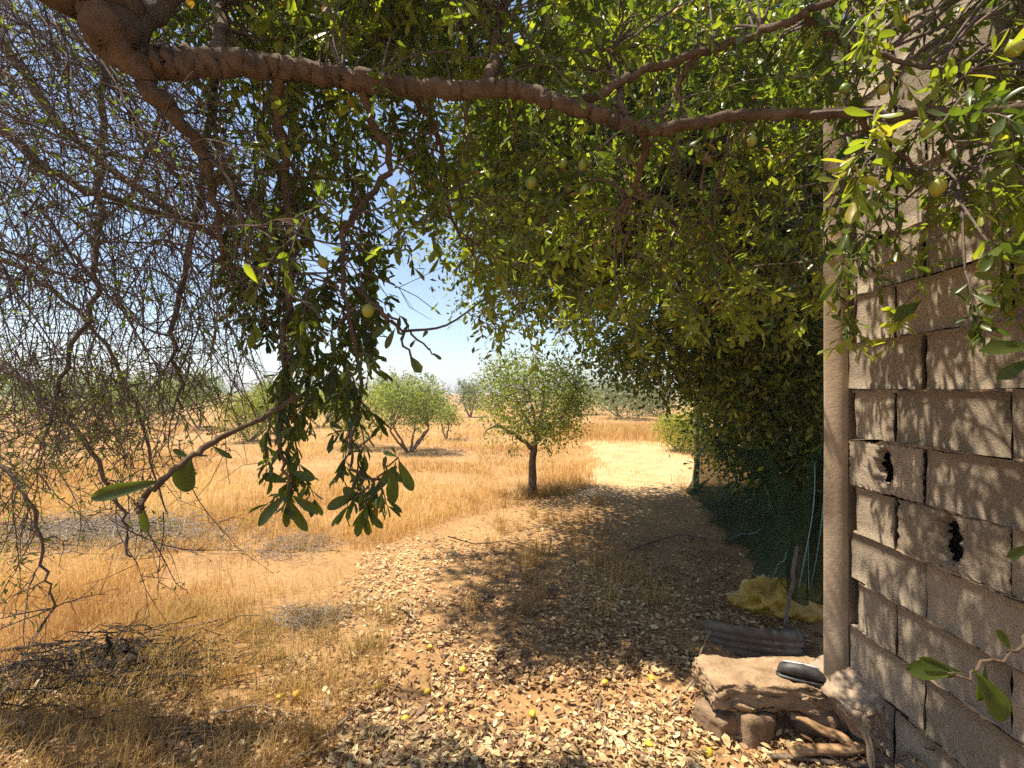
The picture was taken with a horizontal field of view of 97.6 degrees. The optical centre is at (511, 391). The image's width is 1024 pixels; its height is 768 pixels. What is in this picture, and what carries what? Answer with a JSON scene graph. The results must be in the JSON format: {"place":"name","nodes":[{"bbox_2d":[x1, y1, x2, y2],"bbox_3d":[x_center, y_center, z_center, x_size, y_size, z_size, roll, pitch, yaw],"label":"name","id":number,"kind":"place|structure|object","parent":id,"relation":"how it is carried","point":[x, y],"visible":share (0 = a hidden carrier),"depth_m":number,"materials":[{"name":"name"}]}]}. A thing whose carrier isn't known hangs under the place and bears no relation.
{"place":"outdoors","nodes":[
{"label":"outdoors","id":0,"kind":"place"},
{"bbox_2d":[0,378,676,393],"bbox_3d":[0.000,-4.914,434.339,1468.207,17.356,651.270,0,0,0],"label":"hills","id":1,"kind":"structure","parent":0,"point":[248,388],"depth_m":441.83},
{"bbox_2d":[0,0,844,390],"label":"sky","id":2,"kind":"structure","parent":0,"point":[458,361],"materials":[{"name":"blue"}]},
{"bbox_2d":[0,393,861,767],"bbox_3d":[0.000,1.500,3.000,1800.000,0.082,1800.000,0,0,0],"label":"ground","id":3,"kind":"structure","parent":0,"point":[620,511],"depth_m":3.51,"materials":[{"name":"soil"}]},
{"bbox_2d":[0,674,45,701],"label":"fallen log","id":4,"kind":"object","parent":3,"relation":"on","point":[20,682],"visible":0.41,"depth_m":2.16,"materials":[{"name":"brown wood"}]},
{"bbox_2d":[0,372,69,427],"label":"tree","id":5,"kind":"object","parent":3,"relation":"on","point":[19,402],"visible":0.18,"depth_m":18.49,"materials":[{"name":"green plant"}]},
{"bbox_2d":[0,641,96,672],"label":"fallen stick","id":6,"kind":"object","parent":3,"relation":"on","point":[34,661],"visible":0.3,"depth_m":2.38,"materials":[{"name":"brown wood"}]},
{"bbox_2d":[0,637,105,652],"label":"fallen stick","id":7,"kind":"object","parent":3,"relation":"on","point":[13,648],"visible":0.52,"depth_m":2.55,"materials":[{"name":"brown wood"}]},
{"bbox_2d":[35,687,79,714],"bbox_3d":[-2.125,1.440,2.102,0.396,0.039,0.029,0,0,22],"label":"fallen stick","id":8,"kind":"object","parent":3,"relation":"on","point":[54,691],"visible":0.38,"depth_m":2.11,"materials":[{"name":"wood"}]},
{"bbox_2d":[33,361,117,418],"bbox_3d":[-20.273,0.034,21.075,3.740,3.127,3.779,0,0,0],"label":"tree","id":9,"kind":"object","parent":3,"relation":"on","point":[77,388],"visible":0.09,"depth_m":20.75,"materials":[{"name":"green plant"}]},
{"bbox_2d":[32,633,144,715],"bbox_3d":[-2.106,1.397,2.252,0.616,0.272,0.512,0,0,0],"label":"charred stump","id":10,"kind":"object","parent":3,"relation":"on","point":[109,646],"visible":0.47,"depth_m":2.32,"materials":[{"name":"brown wood"}]},
{"bbox_2d":[97,366,185,424],"bbox_3d":[-16.587,0.293,20.169,3.406,2.821,3.514,0,0,0],"label":"tree","id":11,"kind":"object","parent":3,"relation":"on","point":[151,397],"visible":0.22,"depth_m":19.96,"materials":[{"name":"green plant"}]},
{"bbox_2d":[0,606,296,753],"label":"brush heap","id":12,"kind":"object","parent":3,"relation":"on","point":[62,661],"visible":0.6,"depth_m":2.29,"materials":[{"name":"brown wood"}]},
{"bbox_2d":[147,375,195,419],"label":"tree","id":13,"kind":"object","parent":3,"relation":"on","point":[173,418],"visible":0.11,"depth_m":23.78,"materials":[{"name":"green plant"}]},
{"bbox_2d":[132,619,220,639],"bbox_3d":[-2.037,1.447,2.715,0.468,0.048,0.025,0,0,-23],"label":"fallen stick","id":14,"kind":"object","parent":3,"relation":"on","point":[184,627],"visible":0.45,"depth_m":2.73,"materials":[{"name":"brown wood"}]},
{"bbox_2d":[161,367,230,429],"bbox_3d":[-12.170,0.242,17.542,2.458,2.647,2.639,0,0,0],"label":"tree","id":15,"kind":"object","parent":3,"relation":"on","point":[193,396],"visible":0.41,"depth_m":17.44,"materials":[{"name":"green plant"}]},
{"bbox_2d":[0,580,419,767],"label":"grass tufts","id":16,"kind":"object","parent":3,"relation":"on","point":[147,708],"visible":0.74,"depth_m":2.09,"materials":[{"name":"plant"}]},
{"bbox_2d":[0,501,436,573],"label":"brush heap","id":17,"kind":"object","parent":3,"relation":"on","point":[99,522],"visible":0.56,"depth_m":4.52,"materials":[{"name":"plant"}]},
{"bbox_2d":[0,0,452,703],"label":"bare tree","id":18,"kind":"object","parent":3,"relation":"on","point":[56,50],"visible":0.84,"depth_m":1.34,"materials":[{"name":"brown plant"}]},
{"bbox_2d":[208,380,274,443],"bbox_3d":[-7.939,0.667,13.482,2.070,2.067,2.149,0,0,0],"label":"tree","id":19,"kind":"object","parent":3,"relation":"on","point":[240,412],"visible":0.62,"depth_m":13.29,"materials":[{"name":"green plant"}]},
{"bbox_2d":[214,704,300,715],"bbox_3d":[-1.154,1.458,2.047,0.383,0.042,0.039,0,0,-4],"label":"fallen stick","id":20,"kind":"object","parent":3,"relation":"on","point":[246,706],"visible":0.73,"depth_m":2.05,"materials":[{"name":"wood"}]},
{"bbox_2d":[246,377,301,431],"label":"tree","id":21,"kind":"object","parent":3,"relation":"on","point":[267,387],"visible":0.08,"depth_m":16.12,"materials":[{"name":"green plant"}]},
{"bbox_2d":[208,522,376,568],"bbox_3d":[-2.141,1.475,4.354,1.273,0.234,1.151,0,0,26],"label":"brush heap","id":22,"kind":"object","parent":3,"relation":"on","point":[291,548],"visible":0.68,"depth_m":4.27,"materials":[{"name":"plant"}]},
{"bbox_2d":[230,593,382,640],"bbox_3d":[-1.340,1.486,2.900,1.150,0.230,0.536,0,0,0],"label":"brush heap","id":23,"kind":"object","parent":3,"relation":"on","point":[299,617],"visible":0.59,"depth_m":2.90,"materials":[{"name":"wood"}]},
{"bbox_2d":[298,378,329,427],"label":"tree","id":24,"kind":"object","parent":3,"relation":"on","point":[323,425],"visible":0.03,"depth_m":18.62,"materials":[{"name":"green plant"}]},
{"bbox_2d":[284,710,354,767],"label":"fallen stick","id":25,"kind":"object","parent":3,"relation":"on","point":[325,735],"visible":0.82,"depth_m":1.85,"materials":[{"name":"wood"}]},
{"bbox_2d":[337,732,343,740],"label":"fallen leaf","id":26,"kind":"object","parent":3,"relation":"on","point":[340,736],"visible":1,"depth_m":1.89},
{"bbox_2d":[0,406,693,717],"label":"dry grass","id":27,"kind":"structure","parent":3,"relation":"on","point":[224,510],"depth_m":5.11,"materials":[{"name":"plant"}]},
{"bbox_2d":[349,743,357,758],"bbox_3d":[-0.636,1.446,1.801,0.025,0.005,0.060,6,25,20],"label":"fallen leaf","id":28,"kind":"object","parent":3,"relation":"on","point":[355,750],"visible":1,"depth_m":1.80,"materials":[{"name":"plant"}]},
{"bbox_2d":[311,365,399,448],"bbox_3d":[-4.064,0.459,12.005,2.444,2.419,2.703,0,0,44],"label":"tree","id":29,"kind":"object","parent":3,"relation":"on","point":[368,400],"visible":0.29,"depth_m":11.70,"materials":[{"name":"green plant"}]},
{"bbox_2d":[0,367,711,415],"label":"scrub","id":30,"kind":"object","parent":3,"relation":"on","point":[412,377],"visible":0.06,"depth_m":40.66,"materials":[{"name":"green plant"}]},
{"bbox_2d":[358,757,367,763],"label":"fallen leaf","id":31,"kind":"object","parent":3,"relation":"on","point":[363,759],"visible":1,"depth_m":1.77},
{"bbox_2d":[363,367,415,422],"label":"tree","id":32,"kind":"object","parent":3,"relation":"on","point":[377,383],"visible":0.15,"depth_m":21.00,"materials":[{"name":"green plant"}]},
{"bbox_2d":[398,604,417,626],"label":"fallen stick","id":33,"kind":"object","parent":3,"relation":"on","point":[409,613],"visible":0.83,"depth_m":2.94,"materials":[{"name":"wood"}]},
{"bbox_2d":[405,597,414,616],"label":"fallen stick","id":34,"kind":"object","parent":3,"relation":"on","point":[408,602],"visible":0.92,"depth_m":3.02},
{"bbox_2d":[368,369,453,452],"bbox_3d":[-2.534,0.505,11.197,2.165,2.136,2.151,0,0,0],"label":"tree","id":35,"kind":"object","parent":3,"relation":"on","point":[423,414],"visible":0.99,"depth_m":10.88,"materials":[{"name":"green plant"}]},
{"bbox_2d":[427,644,432,649],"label":"fallen fruit","id":36,"kind":"object","parent":3,"relation":"on","point":[429,646],"visible":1,"depth_m":2.55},
{"bbox_2d":[407,374,458,418],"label":"tree","id":37,"kind":"object","parent":3,"relation":"on","point":[449,394],"visible":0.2,"depth_m":24.13,"materials":[{"name":"green plant"}]},
{"bbox_2d":[0,475,866,767],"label":"leaf litter","id":38,"kind":"object","parent":3,"relation":"on","point":[412,727],"visible":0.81,"depth_m":2.15,"materials":[{"name":"plant"}]},
{"bbox_2d":[19,650,80,706],"bbox_3d":[-2.336,1.426,2.269,0.040,0.034,0.479,0,0,-18],"label":"fallen stick","id":39,"kind":"object","parent":38,"relation":"on","point":[34,686],"visible":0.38,"depth_m":2.16,"materials":[{"name":"wood"}]},
{"bbox_2d":[329,751,334,761],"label":"fallen leaf","id":40,"kind":"object","parent":38,"relation":"on","point":[331,755],"visible":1,"depth_m":1.78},
{"bbox_2d":[347,760,353,767],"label":"fallen leaf","id":41,"kind":"object","parent":38,"relation":"on","point":[349,764],"visible":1,"depth_m":1.74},
{"bbox_2d":[394,755,401,759],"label":"fallen leaf","id":42,"kind":"object","parent":38,"relation":"on","point":[396,757],"visible":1,"depth_m":1.76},
{"bbox_2d":[401,715,409,721],"bbox_3d":[-0.477,1.462,1.996,0.038,0.037,0.038,0,0,27],"label":"fallen fruit","id":43,"kind":"object","parent":38,"relation":"on","point":[404,717],"visible":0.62,"depth_m":1.99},
{"bbox_2d":[416,706,424,714],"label":"fallen leaf","id":44,"kind":"object","parent":38,"relation":"on","point":[419,710],"visible":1,"depth_m":2.03,"materials":[{"name":"plant"}]},
{"bbox_2d":[417,714,428,721],"bbox_3d":[-0.398,1.451,1.990,0.057,0.005,0.029,-7,16,-21],"label":"fallen leaf","id":45,"kind":"object","parent":38,"relation":"on","point":[423,717],"visible":1,"depth_m":1.99,"materials":[{"name":"plant"}]},
{"bbox_2d":[421,724,431,731],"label":"fallen leaf","id":46,"kind":"object","parent":38,"relation":"on","point":[427,726],"visible":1,"depth_m":1.92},
{"bbox_2d":[424,687,430,694],"bbox_3d":[-0.416,1.474,2.206,0.032,0.031,0.032,0,0,-2],"label":"fallen fruit","id":47,"kind":"object","parent":38,"relation":"on","point":[427,690],"visible":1,"depth_m":2.20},
{"bbox_2d":[438,707,445,715],"bbox_3d":[-0.323,1.469,2.059,0.036,0.034,0.036,0,0,3],"label":"fallen fruit","id":48,"kind":"object","parent":38,"relation":"on","point":[440,710],"visible":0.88,"depth_m":2.05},
{"bbox_2d":[459,666,465,673],"bbox_3d":[-0.260,1.468,2.365,0.036,0.034,0.036,0,0,-21],"label":"fallen fruit","id":49,"kind":"object","parent":38,"relation":"on","point":[462,669],"visible":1,"depth_m":2.35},
{"bbox_2d":[467,724,470,736],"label":"fallen leaf","id":50,"kind":"object","parent":38,"relation":"on","point":[468,729],"visible":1,"depth_m":1.90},
{"bbox_2d":[472,741,477,751],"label":"fallen leaf","id":51,"kind":"object","parent":38,"relation":"on","point":[475,746],"visible":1,"depth_m":1.81,"materials":[{"name":"plant"}]},
{"bbox_2d":[477,747,484,752],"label":"fallen leaf","id":52,"kind":"object","parent":38,"relation":"on","point":[481,749],"visible":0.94,"depth_m":1.79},
{"bbox_2d":[485,736,490,743],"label":"fallen leaf","id":53,"kind":"object","parent":38,"relation":"on","point":[488,740],"visible":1,"depth_m":1.86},
{"bbox_2d":[519,738,523,746],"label":"fallen leaf","id":54,"kind":"object","parent":38,"relation":"on","point":[521,741],"visible":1,"depth_m":1.85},
{"bbox_2d":[570,744,577,752],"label":"fallen leaf","id":55,"kind":"object","parent":38,"relation":"on","point":[573,748],"visible":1,"depth_m":1.80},
{"bbox_2d":[594,722,600,728],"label":"fallen leaf","id":56,"kind":"object","parent":38,"relation":"on","point":[597,725],"visible":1,"depth_m":1.94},
{"bbox_2d":[616,738,624,747],"bbox_3d":[0.447,1.443,1.839,0.026,0.005,0.057,-27,29,-21],"label":"fallen leaf","id":57,"kind":"object","parent":38,"relation":"on","point":[619,740],"visible":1,"depth_m":1.85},
{"bbox_2d":[617,730,627,735],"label":"fallen leaf","id":58,"kind":"object","parent":38,"relation":"on","point":[622,733],"visible":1,"depth_m":1.90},
{"bbox_2d":[639,753,647,760],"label":"fallen leaf","id":59,"kind":"object","parent":38,"relation":"on","point":[643,755],"visible":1,"depth_m":1.76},
{"bbox_2d":[644,739,651,748],"bbox_3d":[0.560,1.451,1.843,0.034,0.033,0.034,0,0,7],"label":"fallen fruit","id":60,"kind":"object","parent":38,"relation":"on","point":[648,742],"visible":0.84,"depth_m":1.83,"materials":[{"name":"food"}]},
{"bbox_2d":[665,747,670,759],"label":"fallen leaf","id":61,"kind":"object","parent":38,"relation":"on","point":[667,752],"visible":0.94,"depth_m":1.79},
{"bbox_2d":[671,679,694,705],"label":"fallen stick","id":62,"kind":"object","parent":38,"relation":"on","point":[681,692],"visible":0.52,"depth_m":2.14,"materials":[{"name":"wood"}]},
{"bbox_2d":[693,631,710,685],"bbox_3d":[0.977,1.374,2.320,0.029,0.177,0.253,0,0,40],"label":"fallen stick","id":63,"kind":"object","parent":38,"relation":"on","point":[700,653],"visible":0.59,"depth_m":2.36,"materials":[{"name":"wood"}]},
{"bbox_2d":[722,733,730,747],"bbox_3d":[0.889,1.445,1.858,0.034,0.006,0.059,-4,31,8],"label":"fallen leaf","id":64,"kind":"object","parent":38,"relation":"on","point":[726,739],"visible":1,"depth_m":1.86,"materials":[{"name":"plant"}]},
{"bbox_2d":[798,732,812,741],"bbox_3d":[1.236,1.450,1.883,0.058,0.009,0.024,19,24,33],"label":"fallen leaf","id":65,"kind":"object","parent":38,"relation":"on","point":[806,736],"visible":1,"depth_m":1.88,"materials":[{"name":"plant"}]},
{"bbox_2d":[789,711,852,742],"bbox_3d":[1.294,1.408,1.880,0.220,0.071,0.049,0,0,22],"label":"wood strip","id":66,"kind":"object","parent":38,"relation":"on","point":[828,732],"visible":0.98,"depth_m":1.87,"materials":[{"name":"wood"}]},
{"bbox_2d":[859,707,874,767],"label":"dry frond","id":67,"kind":"object","parent":38,"relation":"on","point":[865,727],"visible":1,"depth_m":1.69,"materials":[{"name":"plant"}]},
{"bbox_2d":[426,399,469,439],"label":"tree","id":68,"kind":"object","parent":3,"relation":"on","point":[452,415],"visible":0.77,"depth_m":13.94,"materials":[{"name":"green plant"}]},
{"bbox_2d":[448,375,489,416],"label":"tree","id":69,"kind":"object","parent":3,"relation":"on","point":[465,388],"visible":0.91,"depth_m":26.04,"materials":[{"name":"green plant"}]},
{"bbox_2d":[448,536,533,549],"bbox_3d":[-0.230,1.470,4.356,0.934,0.035,0.178,0,0,16],"label":"fallen stick","id":70,"kind":"object","parent":3,"relation":"on","point":[485,543],"visible":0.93,"depth_m":4.36,"materials":[{"name":"brown wood"}]},
{"bbox_2d":[496,725,502,733],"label":"fallen leaf","id":71,"kind":"object","parent":3,"relation":"on","point":[499,729],"visible":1,"depth_m":1.93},
{"bbox_2d":[194,0,850,505],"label":"shade tree","id":72,"kind":"object","parent":3,"relation":"on","point":[764,392],"visible":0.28,"depth_m":3.47,"materials":[{"name":"green plant"}]},
{"bbox_2d":[38,0,1023,721],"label":"leafy tree","id":73,"kind":"object","parent":3,"relation":"on","point":[296,58],"visible":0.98,"depth_m":1.24,"materials":[{"name":"green plant"}]},
{"bbox_2d":[529,709,535,717],"bbox_3d":[0.093,1.463,2.035,0.033,0.032,0.033,0,0,-45],"label":"fallen fruit","id":74,"kind":"object","parent":3,"relation":"on","point":[532,713],"visible":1,"depth_m":2.02,"materials":[{"name":"food"}]},
{"bbox_2d":[464,338,602,495],"bbox_3d":[0.349,0.399,6.647,2.152,2.373,2.071,0,0,0],"label":"young tree","id":75,"kind":"object","parent":3,"relation":"on","point":[542,426],"visible":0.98,"depth_m":6.38,"materials":[{"name":"green plant"}]},
{"bbox_2d":[548,694,555,698],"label":"fallen leaf","id":76,"kind":"object","parent":3,"relation":"on","point":[551,696],"visible":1,"depth_m":2.16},
{"bbox_2d":[453,477,691,621],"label":"weeds","id":77,"kind":"object","parent":3,"relation":"on","point":[557,493],"visible":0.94,"depth_m":3.94,"materials":[{"name":"yellow plant"}]},
{"bbox_2d":[558,371,604,414],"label":"tree","id":78,"kind":"object","parent":3,"relation":"on","point":[591,388],"visible":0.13,"depth_m":28.75,"materials":[{"name":"green plant"}]},
{"bbox_2d":[587,710,596,718],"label":"fallen leaf","id":79,"kind":"object","parent":3,"relation":"on","point":[591,712],"visible":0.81,"depth_m":2.02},
{"bbox_2d":[596,739,603,744],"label":"fallen leaf","id":80,"kind":"object","parent":3,"relation":"on","point":[599,741],"visible":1,"depth_m":1.85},
{"bbox_2d":[597,695,607,765],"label":"fallen stick","id":81,"kind":"object","parent":3,"relation":"on","point":[598,707],"visible":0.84,"depth_m":1.94,"materials":[{"name":"brown wood"}]},
{"bbox_2d":[601,679,607,685],"bbox_3d":[0.468,1.468,2.263,0.031,0.030,0.030,0,0,28],"label":"fallen fruit","id":82,"kind":"object","parent":3,"relation":"on","point":[606,681],"visible":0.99,"depth_m":2.25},
{"bbox_2d":[583,368,661,419],"bbox_3d":[6.002,0.328,24.268,4.393,3.176,4.675,0,0,0],"label":"tree","id":83,"kind":"object","parent":3,"relation":"on","point":[605,390],"visible":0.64,"depth_m":24.11,"materials":[{"name":"green plant"}]},
{"bbox_2d":[630,382,681,416],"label":"tree","id":84,"kind":"object","parent":3,"relation":"on","point":[655,413],"visible":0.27,"depth_m":27.15,"materials":[{"name":"green plant"}]},
{"bbox_2d":[648,405,701,452],"bbox_3d":[4.277,0.994,11.394,1.527,1.336,1.567,0,0,24],"label":"lime bush","id":85,"kind":"object","parent":3,"relation":"on","point":[669,427],"visible":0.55,"depth_m":11.33,"materials":[{"name":"green plant"}]},
{"bbox_2d":[630,534,722,549],"bbox_3d":[1.570,1.470,4.420,1.000,0.036,0.246,0,0,-13],"label":"fallen stick","id":86,"kind":"object","parent":3,"relation":"on","point":[642,545],"visible":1,"depth_m":4.46,"materials":[{"name":"brown wood"}]},
{"bbox_2d":[705,747,712,757],"bbox_3d":[0.796,1.462,1.816,0.033,0.032,0.034,0,0,9],"label":"fallen fruit","id":87,"kind":"object","parent":3,"relation":"on","point":[709,752],"visible":1,"depth_m":1.81,"materials":[{"name":"food"}]},
{"bbox_2d":[696,573,729,596],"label":"fallen stick","id":88,"kind":"object","parent":3,"relation":"on","point":[725,575],"visible":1,"depth_m":3.35,"materials":[{"name":"brown wood"}]},
{"bbox_2d":[693,696,736,744],"bbox_3d":[0.900,1.449,1.973,0.133,0.143,0.166,0,0,-28],"label":"stone block","id":89,"kind":"object","parent":3,"relation":"on","point":[717,723],"depth_m":1.93,"materials":[{"name":"stone"}]},
{"bbox_2d":[741,755,748,761],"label":"fallen leaf","id":90,"kind":"object","parent":3,"relation":"on","point":[744,758],"visible":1,"depth_m":1.78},
{"bbox_2d":[702,619,803,657],"bbox_3d":[1.460,1.522,2.740,0.547,0.401,0.547,0,0,0],"label":"corrugated metal sheet","id":91,"kind":"object","parent":3,"relation":"on","point":[746,642],"visible":0.81,"depth_m":2.51,"materials":[{"name":"metal"}]},
{"bbox_2d":[783,546,798,627],"bbox_3d":[1.678,1.169,2.684,0.144,0.468,0.035,0,0,-29],"label":"wooden stick","id":92,"kind":"object","parent":91,"relation":"on","point":[791,588],"visible":1,"depth_m":2.67,"materials":[{"name":"brown wood"}]},
{"bbox_2d":[685,391,823,605],"bbox_3d":[2.437,0.770,4.901,0.577,1.586,4.654,0,0,13],"label":"net fence","id":93,"kind":"object","parent":3,"relation":"on","point":[773,527],"visible":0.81,"depth_m":3.79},
{"bbox_2d":[733,710,775,748],"bbox_3d":[1.028,1.469,1.961,0.168,0.221,0.189,0,0,-17],"label":"stone block","id":94,"kind":"object","parent":3,"relation":"on","point":[754,729],"depth_m":1.88,"materials":[{"name":"stone"}]},
{"bbox_2d":[760,741,770,748],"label":"fallen leaf","id":95,"kind":"object","parent":3,"relation":"on","point":[765,744],"visible":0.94,"depth_m":1.86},
{"bbox_2d":[724,574,822,622],"bbox_3d":[1.818,1.443,3.095,0.643,0.317,0.482,0,0,27],"label":"plastic sack","id":96,"kind":"object","parent":3,"relation":"on","point":[766,595],"visible":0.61,"depth_m":2.98,"materials":[{"name":"plastic"}]},
{"bbox_2d":[781,716,791,725],"bbox_3d":[1.228,1.474,2.011,0.034,0.006,0.061,17,7,-14],"label":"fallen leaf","id":97,"kind":"object","parent":3,"relation":"on","point":[785,719],"visible":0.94,"depth_m":2.01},
{"bbox_2d":[783,710,839,741],"bbox_3d":[1.329,1.471,1.999,0.179,0.217,0.194,0,0,14],"label":"stone block","id":98,"kind":"object","parent":3,"relation":"on","point":[830,719],"depth_m":1.91,"materials":[{"name":"stone"}]},
{"bbox_2d":[691,654,833,715],"bbox_3d":[1.156,1.314,2.017,0.637,0.167,0.267,0,0,0],"label":"concrete slab","id":99,"kind":"object","parent":98,"relation":"on","point":[750,684],"depth_m":1.92,"materials":[{"name":"concrete"}]},
{"bbox_2d":[776,660,825,685],"bbox_3d":[1.271,1.229,1.969,0.193,0.074,0.068,0,0,25],"label":"slipper","id":100,"kind":"object","parent":99,"relation":"on","point":[802,672],"visible":0.98,"depth_m":1.95,"materials":[{"name":"black rubber"}]},
{"bbox_2d":[770,753,883,767],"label":"wood strip","id":101,"kind":"object","parent":3,"relation":"on","point":[831,762],"visible":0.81,"depth_m":1.77,"materials":[{"name":"wood"}]},
{"bbox_2d":[787,740,865,758],"bbox_3d":[1.330,1.433,1.802,0.424,0.052,0.044,0,0,-1],"label":"wood strip","id":102,"kind":"object","parent":101,"relation":"on","point":[827,749],"visible":0.71,"depth_m":1.79,"materials":[{"name":"wood"}]},
{"bbox_2d":[806,655,885,753],"bbox_3d":[1.455,1.277,1.905,0.276,0.268,0.383,0,0,0],"label":"rubble heap","id":103,"kind":"object","parent":3,"relation":"on","point":[849,691],"visible":0.4,"depth_m":1.82,"materials":[{"name":"stone"}]},
{"bbox_2d":[874,711,887,739],"bbox_3d":[1.419,1.336,1.720,0.175,0.291,0.036,0,0,-28],"label":"dry frond","id":104,"kind":"object","parent":3,"relation":"on","point":[879,722],"visible":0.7,"depth_m":1.71,"materials":[{"name":"plant"}]},
{"bbox_2d":[894,753,922,767],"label":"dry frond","id":105,"kind":"object","parent":3,"relation":"on","point":[901,756],"visible":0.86,"depth_m":1.61,"materials":[{"name":"plant"}]},
{"bbox_2d":[907,751,916,759],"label":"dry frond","id":106,"kind":"object","parent":3,"relation":"on","point":[912,755],"visible":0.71,"depth_m":1.59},
{"bbox_2d":[823,0,1023,767],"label":"block wall","id":107,"kind":"structure","parent":3,"relation":"on","point":[923,487],"depth_m":1.57,"materials":[{"name":"concrete"}]},
{"bbox_2d":[924,746,934,750],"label":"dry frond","id":108,"kind":"object","parent":3,"relation":"on","point":[929,748],"visible":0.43,"depth_m":1.51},
{"bbox_2d":[562,440,693,497],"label":"path","id":109,"kind":"structure","parent":0,"point":[666,480],"depth_m":8.48,"materials":[{"name":"gravel"}]},
{"bbox_2d":[542,439,693,492],"bbox_3d":[3.022,1.468,10.127,4.510,0.150,7.436,0,0,0],"label":"track stubble","id":110,"kind":"object","parent":109,"relation":"on","point":[627,461],"visible":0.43,"depth_m":9.60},
{"bbox_2d":[548,419,719,447],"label":"tall grass","id":111,"kind":"structure","parent":0,"point":[618,431],"depth_m":14.76,"materials":[{"name":"plant"}]}
]}

